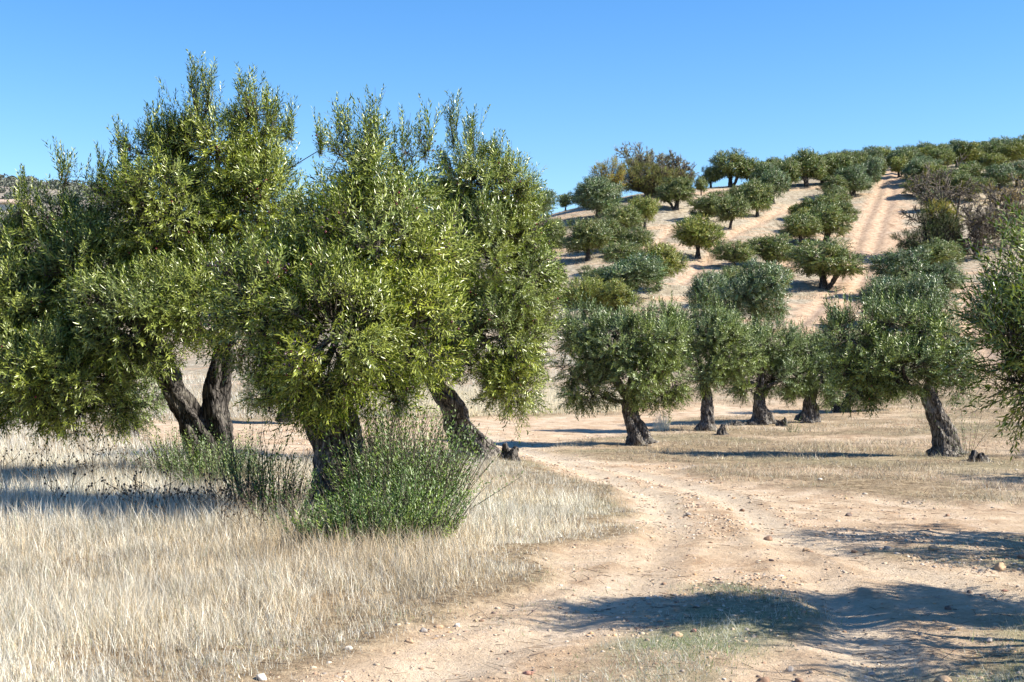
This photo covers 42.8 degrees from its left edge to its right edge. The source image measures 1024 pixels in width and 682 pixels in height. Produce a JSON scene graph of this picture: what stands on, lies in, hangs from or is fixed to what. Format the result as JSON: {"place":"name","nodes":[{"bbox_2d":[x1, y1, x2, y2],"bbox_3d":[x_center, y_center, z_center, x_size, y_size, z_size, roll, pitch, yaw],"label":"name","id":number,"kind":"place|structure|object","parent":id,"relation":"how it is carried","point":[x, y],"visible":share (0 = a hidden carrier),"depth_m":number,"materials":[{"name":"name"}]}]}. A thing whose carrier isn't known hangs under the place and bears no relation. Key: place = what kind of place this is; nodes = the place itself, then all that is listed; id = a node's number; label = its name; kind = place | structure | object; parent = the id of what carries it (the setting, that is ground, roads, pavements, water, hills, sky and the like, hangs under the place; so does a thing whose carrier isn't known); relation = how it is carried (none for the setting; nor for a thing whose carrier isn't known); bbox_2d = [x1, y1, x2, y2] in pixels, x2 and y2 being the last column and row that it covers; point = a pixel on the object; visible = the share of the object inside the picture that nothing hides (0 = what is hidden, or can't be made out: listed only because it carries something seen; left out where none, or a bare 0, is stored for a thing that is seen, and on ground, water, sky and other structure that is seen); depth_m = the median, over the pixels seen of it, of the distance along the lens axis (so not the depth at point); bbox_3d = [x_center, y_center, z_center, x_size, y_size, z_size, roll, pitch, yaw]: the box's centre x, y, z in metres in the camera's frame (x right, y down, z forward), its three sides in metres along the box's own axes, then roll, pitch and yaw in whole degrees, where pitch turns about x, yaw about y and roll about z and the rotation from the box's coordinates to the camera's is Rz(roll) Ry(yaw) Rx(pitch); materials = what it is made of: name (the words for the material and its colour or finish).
{"place":"outdoors","nodes":[
{"label":"outdoors","id":0,"kind":"place"},
{"bbox_2d":[0,438,643,681],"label":"dry grass","id":1,"kind":"structure","parent":0,"point":[112,611],"depth_m":9.95,"materials":[{"name":"beige plant"}]},
{"bbox_2d":[0,160,1023,681],"bbox_3d":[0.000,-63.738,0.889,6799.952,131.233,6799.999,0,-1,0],"label":"ground","id":2,"kind":"structure","parent":0,"point":[878,220],"depth_m":22.40,"materials":[{"name":"soil"}]},
{"bbox_2d":[0,173,181,246],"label":"distant scrub","id":3,"kind":"object","parent":2,"relation":"on","point":[8,181],"visible":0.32,"depth_m":701.44,"materials":[{"name":"green plant"}]},
{"bbox_2d":[87,365,168,436],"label":"olive tree","id":4,"kind":"object","parent":2,"relation":"on","point":[157,403],"visible":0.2,"depth_m":26.63,"materials":[{"name":"green plant"}]},
{"bbox_2d":[0,435,316,532],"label":"dry thistles","id":5,"kind":"object","parent":2,"relation":"on","point":[208,490],"visible":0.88,"depth_m":13.11,"materials":[{"name":"beige plant"}]},
{"bbox_2d":[0,48,331,469],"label":"olive tree","id":6,"kind":"object","parent":2,"relation":"on","point":[57,350],"visible":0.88,"depth_m":16.29,"materials":[{"name":"green plant"}]},
{"bbox_2d":[117,419,288,488],"bbox_3d":[-3.967,1.407,16.399,2.201,0.830,2.085,0,-1,0],"label":"sucker bush","id":7,"kind":"object","parent":2,"relation":"on","point":[187,463],"visible":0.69,"depth_m":16.36,"materials":[{"name":"green plant"}]},
{"bbox_2d":[180,407,312,509],"bbox_3d":[-2.813,1.266,13.866,1.282,1.137,1.564,1,-1,-36],"label":"sucker bush","id":8,"kind":"object","parent":2,"relation":"on","point":[239,473],"visible":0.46,"depth_m":13.79,"materials":[{"name":"green plant"}]},
{"bbox_2d":[236,350,323,422],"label":"olive tree","id":9,"kind":"object","parent":2,"relation":"on","point":[253,404],"visible":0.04,"depth_m":34.04,"materials":[{"name":"green plant"}]},
{"bbox_2d":[220,427,356,545],"bbox_3d":[-2.187,1.348,12.600,1.046,0.964,3.488,0,-1,-21],"label":"sucker bush","id":10,"kind":"object","parent":2,"relation":"on","point":[264,483],"visible":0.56,"depth_m":12.96,"materials":[{"name":"green plant"}]},
{"bbox_2d":[0,349,611,457],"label":"dry grass","id":11,"kind":"structure","parent":2,"relation":"on","point":[14,439],"depth_m":25.67,"materials":[{"name":"beige plant"}]},
{"bbox_2d":[189,83,489,512],"bbox_3d":[-1.748,-0.480,13.201,3.078,4.546,2.814,0,-1,0],"label":"olive tree","id":12,"kind":"object","parent":2,"relation":"on","point":[333,265],"visible":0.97,"depth_m":12.97,"materials":[{"name":"green plant"}]},
{"bbox_2d":[295,382,523,547],"bbox_3d":[-1.062,1.106,13.254,2.290,1.531,4.744,0,-1,-10],"label":"sucker bush","id":13,"kind":"object","parent":2,"relation":"on","point":[393,481],"visible":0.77,"depth_m":12.58,"materials":[{"name":"green plant"}]},
{"bbox_2d":[399,87,572,459],"bbox_3d":[-0.467,-0.899,19.254,2.768,5.714,2.400,0,-1,-14],"label":"olive tree","id":14,"kind":"object","parent":2,"relation":"on","point":[513,306],"visible":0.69,"depth_m":18.91,"materials":[{"name":"green plant"}]},
{"bbox_2d":[497,443,520,460],"bbox_3d":[-0.048,1.769,20.426,0.528,0.353,0.354,0,-1,30],"label":"tree stump","id":15,"kind":"object","parent":2,"relation":"on","point":[511,454],"visible":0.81,"depth_m":20.35,"materials":[{"name":"brown wood"}]},
{"bbox_2d":[506,182,561,217],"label":"olive tree","id":16,"kind":"object","parent":2,"relation":"on","point":[551,193],"visible":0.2,"depth_m":126.81,"materials":[{"name":"green plant"}]},
{"bbox_2d":[530,216,567,254],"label":"olive tree","id":17,"kind":"object","parent":2,"relation":"on","point":[560,231],"visible":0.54,"depth_m":106.80,"materials":[{"name":"green plant"}]},
{"bbox_2d":[555,272,605,319],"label":"olive tree","id":18,"kind":"object","parent":2,"relation":"on","point":[585,285],"visible":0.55,"depth_m":74.15,"materials":[{"name":"green plant"}]},
{"bbox_2d":[556,216,616,260],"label":"olive tree","id":19,"kind":"object","parent":2,"relation":"on","point":[583,239],"visible":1,"depth_m":101.37,"materials":[{"name":"green plant"}]},
{"bbox_2d":[568,173,627,218],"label":"olive tree","id":20,"kind":"object","parent":2,"relation":"on","point":[598,197],"visible":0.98,"depth_m":122.45,"materials":[{"name":"green plant"}]},
{"bbox_2d":[588,155,629,193],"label":"oak bush","id":21,"kind":"object","parent":2,"relation":"on","point":[604,171],"visible":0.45,"depth_m":131.80,"materials":[{"name":"green plant"}]},
{"bbox_2d":[591,216,630,245],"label":"olive tree","id":22,"kind":"object","parent":2,"relation":"on","point":[617,229],"visible":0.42,"depth_m":105.41,"materials":[{"name":"green plant"}]},
{"bbox_2d":[584,278,645,314],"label":"olive tree","id":23,"kind":"object","parent":2,"relation":"on","point":[611,293],"visible":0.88,"depth_m":73.17,"materials":[{"name":"green plant"}]},
{"bbox_2d":[544,282,695,445],"bbox_3d":[2.296,0.501,27.647,3.388,3.584,2.316,0,-1,0],"label":"olive tree","id":24,"kind":"object","parent":2,"relation":"on","point":[614,362],"visible":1,"depth_m":27.42,"materials":[{"name":"green plant"}]},
{"bbox_2d":[597,201,645,229],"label":"olive tree","id":25,"kind":"object","parent":2,"relation":"on","point":[624,213],"visible":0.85,"depth_m":111.17,"materials":[{"name":"green plant"}]},
{"bbox_2d":[599,239,643,265],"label":"olive tree","id":26,"kind":"object","parent":2,"relation":"on","point":[627,248],"visible":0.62,"depth_m":94.48,"materials":[{"name":"green plant"}]},
{"bbox_2d":[586,251,672,296],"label":"olive tree","id":27,"kind":"object","parent":2,"relation":"on","point":[640,267],"visible":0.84,"depth_m":80.58,"materials":[{"name":"green plant"}]},
{"bbox_2d":[615,225,655,255],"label":"olive tree","id":28,"kind":"object","parent":2,"relation":"on","point":[640,235],"visible":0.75,"depth_m":102.78,"materials":[{"name":"green plant"}]},
{"bbox_2d":[627,193,662,228],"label":"olive tree","id":29,"kind":"object","parent":2,"relation":"on","point":[647,206],"visible":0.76,"depth_m":114.10,"materials":[{"name":"green plant"}]},
{"bbox_2d":[609,158,689,194],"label":"oak bush","id":30,"kind":"object","parent":2,"relation":"on","point":[639,181],"visible":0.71,"depth_m":132.58,"materials":[{"name":"green plant"}]},
{"bbox_2d":[611,141,689,195],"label":"oak tree","id":31,"kind":"object","parent":2,"relation":"on","point":[649,158],"visible":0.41,"depth_m":134.98,"materials":[{"name":"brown plant"}]},
{"bbox_2d":[638,238,694,290],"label":"olive tree","id":32,"kind":"object","parent":2,"relation":"on","point":[667,249],"visible":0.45,"depth_m":85.96,"materials":[{"name":"green plant"}]},
{"bbox_2d":[652,175,697,209],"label":"olive tree","id":33,"kind":"object","parent":2,"relation":"on","point":[678,190],"visible":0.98,"depth_m":124.08,"materials":[{"name":"green plant"}]},
{"bbox_2d":[652,150,699,192],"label":"oak tree","id":34,"kind":"object","parent":2,"relation":"on","point":[686,167],"visible":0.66,"depth_m":133.14,"materials":[{"name":"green plant"}]},
{"bbox_2d":[669,210,725,258],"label":"olive tree","id":35,"kind":"object","parent":2,"relation":"on","point":[698,233],"visible":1,"depth_m":101.42,"materials":[{"name":"green plant"}]},
{"bbox_2d":[684,192,719,221],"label":"olive tree","id":36,"kind":"object","parent":2,"relation":"on","point":[706,205],"visible":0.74,"depth_m":118.25,"materials":[{"name":"green plant"}]},
{"bbox_2d":[694,176,709,195],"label":"olive tree","id":37,"kind":"object","parent":2,"relation":"on","point":[700,184],"visible":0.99,"depth_m":135.95,"materials":[{"name":"green plant"}]},
{"bbox_2d":[683,269,737,312],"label":"olive tree","id":38,"kind":"object","parent":2,"relation":"on","point":[705,286],"visible":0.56,"depth_m":71.42,"materials":[{"name":"green plant"}]},
{"bbox_2d":[698,165,723,187],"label":"olive tree","id":39,"kind":"object","parent":2,"relation":"on","point":[710,175],"visible":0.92,"depth_m":145.72,"materials":[{"name":"green plant"}]},
{"bbox_2d":[660,288,766,430],"bbox_3d":[5.090,0.469,33.250,2.783,3.672,2.080,0,-1,0],"label":"olive tree","id":40,"kind":"object","parent":2,"relation":"on","point":[723,332],"visible":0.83,"depth_m":32.89,"materials":[{"name":"green plant"}]},
{"bbox_2d":[718,262,742,298],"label":"olive tree","id":41,"kind":"object","parent":2,"relation":"on","point":[732,270],"visible":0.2,"depth_m":78.72,"materials":[{"name":"green plant"}]},
{"bbox_2d":[708,148,753,186],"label":"olive tree","id":42,"kind":"object","parent":2,"relation":"on","point":[730,169],"visible":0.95,"depth_m":145.30,"materials":[{"name":"green plant"}]},
{"bbox_2d":[711,192,750,229],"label":"olive tree","id":43,"kind":"object","parent":2,"relation":"on","point":[727,209],"visible":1,"depth_m":115.61,"materials":[{"name":"green plant"}]},
{"bbox_2d":[705,238,760,264],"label":"olive tree","id":44,"kind":"object","parent":2,"relation":"on","point":[737,254],"visible":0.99,"depth_m":97.55,"materials":[{"name":"green plant"}]},
{"bbox_2d":[712,254,795,328],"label":"olive tree","id":45,"kind":"object","parent":2,"relation":"on","point":[759,287],"visible":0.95,"depth_m":65.93,"materials":[{"name":"green plant"}]},
{"bbox_2d":[486,166,1023,366],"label":"hill grass","id":46,"kind":"structure","parent":2,"relation":"on","point":[564,258],"depth_m":101.86,"materials":[{"name":"beige plant"}]},
{"bbox_2d":[736,178,776,216],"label":"olive tree","id":47,"kind":"object","parent":2,"relation":"on","point":[760,196],"visible":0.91,"depth_m":123.45,"materials":[{"name":"green plant"}]},
{"bbox_2d":[748,160,781,182],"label":"olive tree","id":48,"kind":"object","parent":2,"relation":"on","point":[760,168],"visible":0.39,"depth_m":141.06,"materials":[{"name":"green plant"}]},
{"bbox_2d":[720,310,814,424],"bbox_3d":[7.003,0.735,35.921,2.748,3.140,1.966,0,-1,0],"label":"olive tree","id":49,"kind":"object","parent":2,"relation":"on","point":[776,359],"visible":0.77,"depth_m":35.60,"materials":[{"name":"green plant"}]},
{"bbox_2d":[743,232,797,263],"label":"olive tree","id":50,"kind":"object","parent":2,"relation":"on","point":[768,247],"visible":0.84,"depth_m":98.96,"materials":[{"name":"green plant"}]},
{"bbox_2d":[758,165,791,203],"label":"olive tree","id":51,"kind":"object","parent":2,"relation":"on","point":[776,178],"visible":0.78,"depth_m":132.51,"materials":[{"name":"green plant"}]},
{"bbox_2d":[547,349,1023,505],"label":"dry weeds","id":52,"kind":"object","parent":2,"relation":"on","point":[819,446],"visible":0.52,"depth_m":24.42,"materials":[{"name":"beige plant"}]},
{"bbox_2d":[775,156,801,190],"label":"olive tree","id":53,"kind":"object","parent":2,"relation":"on","point":[791,167],"visible":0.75,"depth_m":141.14,"materials":[{"name":"green plant"}]},
{"bbox_2d":[777,211,823,243],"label":"olive tree","id":54,"kind":"object","parent":2,"relation":"on","point":[798,227],"visible":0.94,"depth_m":110.11,"materials":[{"name":"green plant"}]},
{"bbox_2d":[788,146,828,186],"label":"olive tree","id":55,"kind":"object","parent":2,"relation":"on","point":[806,160],"visible":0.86,"depth_m":144.29,"materials":[{"name":"green plant"}]},
{"bbox_2d":[775,318,859,422],"bbox_3d":[8.448,0.857,36.411,2.948,3.010,1.911,0,-1,-25],"label":"olive tree","id":56,"kind":"object","parent":2,"relation":"on","point":[809,412],"visible":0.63,"depth_m":36.05,"materials":[{"name":"green plant"}]},
{"bbox_2d":[797,193,840,211],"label":"olive tree","id":57,"kind":"object","parent":2,"relation":"on","point":[809,202],"visible":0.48,"depth_m":122.12,"materials":[{"name":"green plant"}]},
{"bbox_2d":[783,236,869,289],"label":"olive tree","id":58,"kind":"object","parent":2,"relation":"on","point":[835,253],"visible":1,"depth_m":89.00,"materials":[{"name":"green plant"}]},
{"bbox_2d":[803,200,856,242],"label":"olive tree","id":59,"kind":"object","parent":2,"relation":"on","point":[833,220],"visible":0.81,"depth_m":111.35,"materials":[{"name":"green plant"}]},
{"bbox_2d":[815,174,851,193],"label":"olive tree","id":60,"kind":"object","parent":2,"relation":"on","point":[837,180],"visible":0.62,"depth_m":135.91,"materials":[{"name":"green plant"}]},
{"bbox_2d":[821,150,853,176],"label":"olive tree","id":61,"kind":"object","parent":2,"relation":"on","point":[838,161],"visible":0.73,"depth_m":145.50,"materials":[{"name":"green plant"}]},
{"bbox_2d":[822,183,852,202],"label":"olive tree","id":62,"kind":"object","parent":2,"relation":"on","point":[845,197],"visible":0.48,"depth_m":126.83,"materials":[{"name":"green plant"}]},
{"bbox_2d":[831,199,861,224],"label":"olive tree","id":63,"kind":"object","parent":2,"relation":"on","point":[846,207],"visible":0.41,"depth_m":119.91,"materials":[{"name":"green plant"}]},
{"bbox_2d":[833,163,875,196],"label":"olive tree","id":64,"kind":"object","parent":2,"relation":"on","point":[853,175],"visible":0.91,"depth_m":136.98,"materials":[{"name":"green plant"}]},
{"bbox_2d":[818,326,920,412],"bbox_3d":[11.087,0.891,40.600,3.532,2.910,2.069,0,-1,0],"label":"olive tree","id":65,"kind":"object","parent":2,"relation":"on","point":[836,408],"visible":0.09,"depth_m":40.51,"materials":[{"name":"green plant"}]},
{"bbox_2d":[857,155,883,187],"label":"olive tree","id":66,"kind":"object","parent":2,"relation":"on","point":[872,168],"visible":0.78,"depth_m":141.78,"materials":[{"name":"green plant"}]},
{"bbox_2d":[859,145,884,158],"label":"olive tree","id":67,"kind":"object","parent":2,"relation":"on","point":[874,151],"visible":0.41,"depth_m":161.53,"materials":[{"name":"green plant"}]},
{"bbox_2d":[850,274,913,315],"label":"olive tree","id":68,"kind":"object","parent":2,"relation":"on","point":[888,282],"visible":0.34,"depth_m":68.49,"materials":[{"name":"green plant"}]},
{"bbox_2d":[888,155,907,177],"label":"olive tree","id":69,"kind":"object","parent":2,"relation":"on","point":[896,164],"visible":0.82,"depth_m":148.23,"materials":[{"name":"green plant"}]},
{"bbox_2d":[813,271,992,456],"bbox_3d":[7.193,0.421,24.181,3.257,3.562,2.132,0,-1,0],"label":"olive tree","id":70,"kind":"object","parent":2,"relation":"on","point":[913,343],"visible":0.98,"depth_m":24.04,"materials":[{"name":"green plant"}]},
{"bbox_2d":[863,244,947,284],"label":"olive tree","id":71,"kind":"object","parent":2,"relation":"on","point":[897,262],"visible":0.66,"depth_m":83.42,"materials":[{"name":"green plant"}]},
{"bbox_2d":[887,145,925,160],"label":"olive tree","id":72,"kind":"object","parent":2,"relation":"on","point":[914,150],"visible":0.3,"depth_m":157.21,"materials":[{"name":"green plant"}]},
{"bbox_2d":[899,157,930,181],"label":"olive tree","id":73,"kind":"object","parent":2,"relation":"on","point":[912,168],"visible":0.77,"depth_m":141.90,"materials":[{"name":"green plant"}]},
{"bbox_2d":[888,200,966,259],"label":"oak bush","id":74,"kind":"object","parent":2,"relation":"on","point":[925,235],"visible":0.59,"depth_m":102.20,"materials":[{"name":"green plant"}]},
{"bbox_2d":[892,269,965,321],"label":"olive tree","id":75,"kind":"object","parent":2,"relation":"on","point":[927,285],"visible":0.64,"depth_m":66.81,"materials":[{"name":"green plant"}]},
{"bbox_2d":[922,146,957,164],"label":"olive tree","id":76,"kind":"object","parent":2,"relation":"on","point":[944,154],"visible":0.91,"depth_m":154.77,"materials":[{"name":"green plant"}]},
{"bbox_2d":[916,236,965,270],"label":"olive tree","id":77,"kind":"object","parent":2,"relation":"on","point":[947,251],"visible":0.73,"depth_m":93.33,"materials":[{"name":"green plant"}]},
{"bbox_2d":[918,197,967,236],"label":"oak bush","id":78,"kind":"object","parent":2,"relation":"on","point":[944,206],"visible":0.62,"depth_m":103.01,"materials":[{"name":"green plant"}]},
{"bbox_2d":[923,259,968,292],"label":"olive tree","id":79,"kind":"object","parent":2,"relation":"on","point":[951,280],"visible":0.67,"depth_m":82.36,"materials":[{"name":"green plant"}]},
{"bbox_2d":[929,167,969,194],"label":"olive tree","id":80,"kind":"object","parent":2,"relation":"on","point":[952,175],"visible":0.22,"depth_m":134.08,"materials":[{"name":"green plant"}]},
{"bbox_2d":[896,152,1022,254],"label":"oak tree","id":81,"kind":"object","parent":2,"relation":"on","point":[962,192],"visible":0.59,"depth_m":104.04,"materials":[{"name":"brown plant"}]},
{"bbox_2d":[945,138,973,166],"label":"olive tree","id":82,"kind":"object","parent":2,"relation":"on","point":[953,146],"visible":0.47,"depth_m":157.64,"materials":[{"name":"green plant"}]},
{"bbox_2d":[926,397,997,456],"bbox_3d":[8.339,1.497,24.022,0.833,1.322,1.627,-1,-1,42],"label":"sucker bush","id":83,"kind":"object","parent":2,"relation":"on","point":[962,435],"visible":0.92,"depth_m":23.81,"materials":[{"name":"green plant"}]},
{"bbox_2d":[953,140,985,163],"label":"olive tree","id":84,"kind":"object","parent":2,"relation":"on","point":[975,154],"visible":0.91,"depth_m":156.95,"materials":[{"name":"green plant"}]},
{"bbox_2d":[954,160,987,177],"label":"olive tree","id":85,"kind":"object","parent":2,"relation":"on","point":[973,170],"visible":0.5,"depth_m":139.58,"materials":[{"name":"green plant"}]},
{"bbox_2d":[949,173,997,201],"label":"olive tree","id":86,"kind":"object","parent":2,"relation":"on","point":[958,178],"visible":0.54,"depth_m":131.74,"materials":[{"name":"green plant"}]},
{"bbox_2d":[932,190,1023,460],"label":"olive tree","id":87,"kind":"object","parent":2,"relation":"on","point":[1001,308],"visible":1,"depth_m":8.26,"materials":[{"name":"green plant"}]},
{"bbox_2d":[966,450,993,461],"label":"rocks","id":88,"kind":"object","parent":2,"relation":"on","point":[975,455],"visible":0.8,"depth_m":22.42,"materials":[{"name":"grey stone"}]},
{"bbox_2d":[952,202,1010,257],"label":"oak tree","id":89,"kind":"object","parent":2,"relation":"on","point":[981,230],"visible":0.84,"depth_m":101.44,"materials":[{"name":"brown plant"}]},
{"bbox_2d":[979,140,1002,162],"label":"olive tree","id":90,"kind":"object","parent":2,"relation":"on","point":[991,148],"visible":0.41,"depth_m":159.25,"materials":[{"name":"green plant"}]},
{"bbox_2d":[978,152,1011,170],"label":"olive tree","id":91,"kind":"object","parent":2,"relation":"on","point":[988,159],"visible":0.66,"depth_m":146.71,"materials":[{"name":"green plant"}]},
{"bbox_2d":[971,164,1023,248],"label":"oak tree","id":92,"kind":"object","parent":2,"relation":"on","point":[1014,194],"visible":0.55,"depth_m":106.77,"materials":[{"name":"brown plant"}]},
{"bbox_2d":[981,163,1017,190],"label":"olive tree","id":93,"kind":"object","parent":2,"relation":"on","point":[998,173],"visible":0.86,"depth_m":137.74,"materials":[{"name":"green plant"}]},
{"bbox_2d":[993,139,1023,163],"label":"olive tree","id":94,"kind":"object","parent":2,"relation":"on","point":[1009,149],"visible":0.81,"depth_m":155.98,"materials":[{"name":"green plant"}]},
{"bbox_2d":[1001,159,1023,186],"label":"olive tree","id":95,"kind":"object","parent":2,"relation":"on","point":[1019,169],"visible":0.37,"depth_m":140.16,"materials":[{"name":"green plant"}]},
{"bbox_2d":[0,0,1023,261],"label":"sky","id":96,"kind":"structure","parent":0,"point":[568,82],"materials":[{"name":"blue"}]},
{"bbox_2d":[358,383,673,430],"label":"dry grass","id":97,"kind":"structure","parent":0,"point":[552,395],"depth_m":40.80,"materials":[{"name":"beige plant"}]},
{"bbox_2d":[114,405,1023,681],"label":"dirt track","id":98,"kind":"structure","parent":0,"point":[450,657],"depth_m":10.03,"materials":[{"name":"soil"}]},
{"bbox_2d":[118,424,1023,681],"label":"stones","id":99,"kind":"object","parent":98,"relation":"on","point":[878,656],"visible":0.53,"depth_m":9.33,"materials":[{"name":"beige gravel"}]},
{"bbox_2d":[138,443,1004,677],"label":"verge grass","id":100,"kind":"structure","parent":98,"relation":"on","point":[504,579],"depth_m":8.80,"materials":[{"name":"beige plant"}]},
{"bbox_2d":[515,527,1023,681],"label":"short grass","id":101,"kind":"structure","parent":98,"relation":"on","point":[700,646],"depth_m":7.58,"materials":[{"name":"beige plant"}]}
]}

